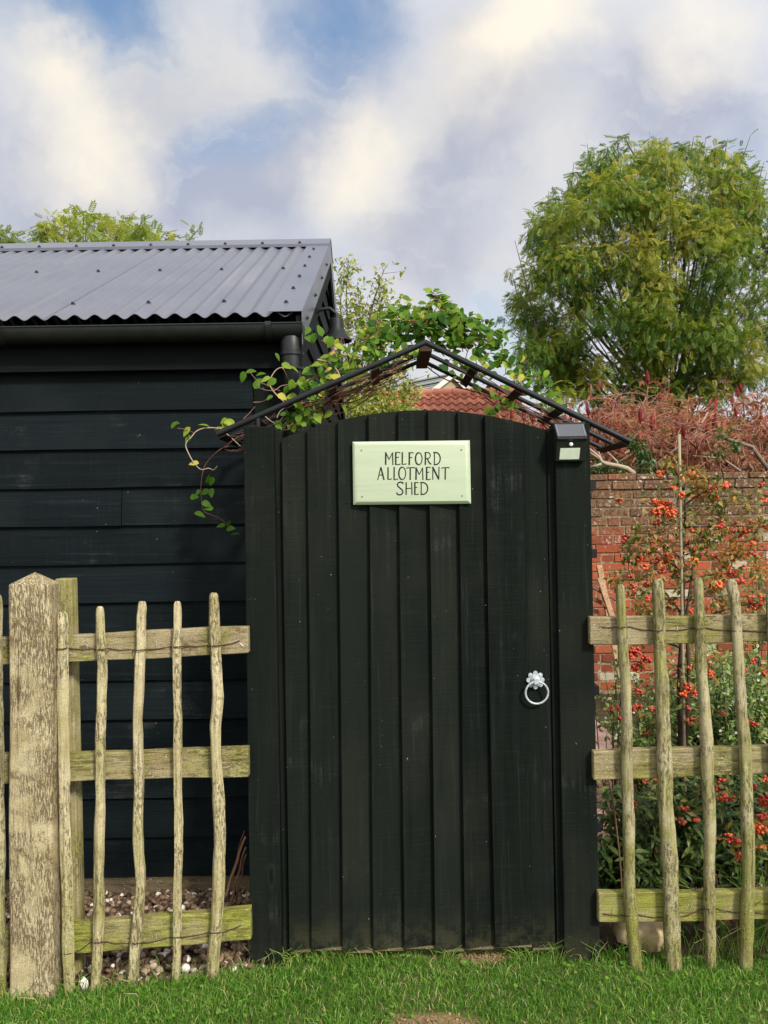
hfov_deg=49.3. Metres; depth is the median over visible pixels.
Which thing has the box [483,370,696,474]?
sumac shrub
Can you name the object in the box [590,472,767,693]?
brick wall
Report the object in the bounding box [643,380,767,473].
sumac shrub
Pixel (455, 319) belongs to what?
climbing plant
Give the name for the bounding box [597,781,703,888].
dark border plant
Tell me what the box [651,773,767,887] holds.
dark border plant
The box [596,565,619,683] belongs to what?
batten
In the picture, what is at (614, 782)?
flowering border plant
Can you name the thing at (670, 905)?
paling fence
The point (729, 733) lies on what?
flowering border plant
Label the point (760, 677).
flowering border plant
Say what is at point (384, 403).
fruit tree
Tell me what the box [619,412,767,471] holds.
branch
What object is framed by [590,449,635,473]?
branch
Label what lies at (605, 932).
ground
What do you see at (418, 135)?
sky
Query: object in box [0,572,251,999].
paling fence
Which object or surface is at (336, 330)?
wall lamp
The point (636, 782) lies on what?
flowering border plant
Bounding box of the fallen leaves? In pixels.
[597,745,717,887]
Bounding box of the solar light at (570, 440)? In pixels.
[554,422,586,461]
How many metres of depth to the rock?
2.80 m
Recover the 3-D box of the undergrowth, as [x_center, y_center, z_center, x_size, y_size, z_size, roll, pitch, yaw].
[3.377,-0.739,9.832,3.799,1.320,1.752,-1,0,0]
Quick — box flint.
[79,977,87,989]
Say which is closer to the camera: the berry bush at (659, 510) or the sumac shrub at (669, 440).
the berry bush at (659, 510)
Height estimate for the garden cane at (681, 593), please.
1.786 m
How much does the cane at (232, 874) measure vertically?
0.242 m
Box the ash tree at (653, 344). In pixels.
[494,129,767,421]
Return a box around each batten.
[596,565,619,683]
[597,578,614,615]
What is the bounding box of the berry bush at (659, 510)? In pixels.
[602,452,767,924]
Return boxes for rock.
[611,922,663,952]
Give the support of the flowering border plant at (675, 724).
on the ground at (605, 932)
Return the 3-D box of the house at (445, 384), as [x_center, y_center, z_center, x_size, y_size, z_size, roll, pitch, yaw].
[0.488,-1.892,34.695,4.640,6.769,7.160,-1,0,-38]
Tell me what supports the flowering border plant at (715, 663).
on the ground at (605, 932)
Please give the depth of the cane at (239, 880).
2.98 m
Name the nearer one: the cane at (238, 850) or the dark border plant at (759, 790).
the cane at (238, 850)
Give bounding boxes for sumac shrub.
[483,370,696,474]
[514,379,767,474]
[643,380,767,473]
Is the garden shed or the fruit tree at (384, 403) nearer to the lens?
the garden shed
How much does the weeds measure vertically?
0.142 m
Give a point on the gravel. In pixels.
(198, 900)
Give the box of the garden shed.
[0,238,346,894]
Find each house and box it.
[353,374,467,415]
[377,387,526,420]
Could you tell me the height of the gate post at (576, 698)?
1.836 m
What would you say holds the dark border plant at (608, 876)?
on the ground at (605, 932)
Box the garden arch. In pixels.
[216,340,631,888]
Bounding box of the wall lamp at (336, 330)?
[317,307,351,356]
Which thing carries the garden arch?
on the ground at (605, 932)
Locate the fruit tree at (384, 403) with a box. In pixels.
[333,254,431,417]
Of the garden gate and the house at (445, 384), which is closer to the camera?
the garden gate
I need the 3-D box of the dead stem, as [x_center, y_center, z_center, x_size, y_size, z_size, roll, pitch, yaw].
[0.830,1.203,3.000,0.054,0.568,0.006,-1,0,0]
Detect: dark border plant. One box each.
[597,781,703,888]
[598,835,643,888]
[637,775,729,888]
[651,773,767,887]
[753,773,767,805]
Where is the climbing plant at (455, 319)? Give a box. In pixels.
[171,288,573,534]
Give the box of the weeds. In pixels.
[681,874,759,935]
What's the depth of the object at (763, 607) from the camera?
5.57 m
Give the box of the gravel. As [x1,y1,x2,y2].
[0,888,253,999]
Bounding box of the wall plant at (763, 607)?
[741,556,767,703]
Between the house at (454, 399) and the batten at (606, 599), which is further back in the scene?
the house at (454, 399)
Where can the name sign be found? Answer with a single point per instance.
(409, 472)
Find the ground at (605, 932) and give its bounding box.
[290,691,767,955]
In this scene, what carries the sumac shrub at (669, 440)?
on the ground at (605, 932)
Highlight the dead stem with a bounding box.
[608,780,622,888]
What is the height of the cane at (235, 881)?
0.216 m
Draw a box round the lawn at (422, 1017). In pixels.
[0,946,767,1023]
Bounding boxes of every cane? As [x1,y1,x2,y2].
[224,836,245,900]
[229,847,246,902]
[229,891,234,905]
[231,831,244,872]
[234,854,246,905]
[678,434,686,795]
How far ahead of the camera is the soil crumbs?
2.79 m
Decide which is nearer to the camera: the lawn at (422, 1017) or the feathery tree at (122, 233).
the lawn at (422, 1017)
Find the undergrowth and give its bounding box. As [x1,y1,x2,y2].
[516,391,767,471]
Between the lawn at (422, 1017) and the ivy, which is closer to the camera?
the lawn at (422, 1017)
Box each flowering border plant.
[594,659,633,830]
[595,661,757,776]
[597,669,725,803]
[630,643,767,739]
[648,644,767,816]
[669,647,759,782]
[722,650,767,737]
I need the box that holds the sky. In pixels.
[0,0,767,464]
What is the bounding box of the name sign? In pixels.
[352,440,470,504]
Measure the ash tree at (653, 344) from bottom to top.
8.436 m
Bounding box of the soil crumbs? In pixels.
[371,948,535,1023]
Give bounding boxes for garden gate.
[275,410,562,957]
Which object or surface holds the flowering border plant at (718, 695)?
on the ground at (605, 932)
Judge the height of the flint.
0.050 m
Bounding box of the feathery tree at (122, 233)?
[0,200,202,243]
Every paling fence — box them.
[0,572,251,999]
[588,577,767,972]
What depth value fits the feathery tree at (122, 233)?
12.29 m
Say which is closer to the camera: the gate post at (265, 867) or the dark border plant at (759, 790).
the gate post at (265, 867)
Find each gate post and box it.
[244,426,282,966]
[549,423,599,961]
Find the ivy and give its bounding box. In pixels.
[590,427,744,474]
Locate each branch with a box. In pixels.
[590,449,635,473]
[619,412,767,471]
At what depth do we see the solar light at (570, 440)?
2.73 m
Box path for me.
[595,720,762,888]

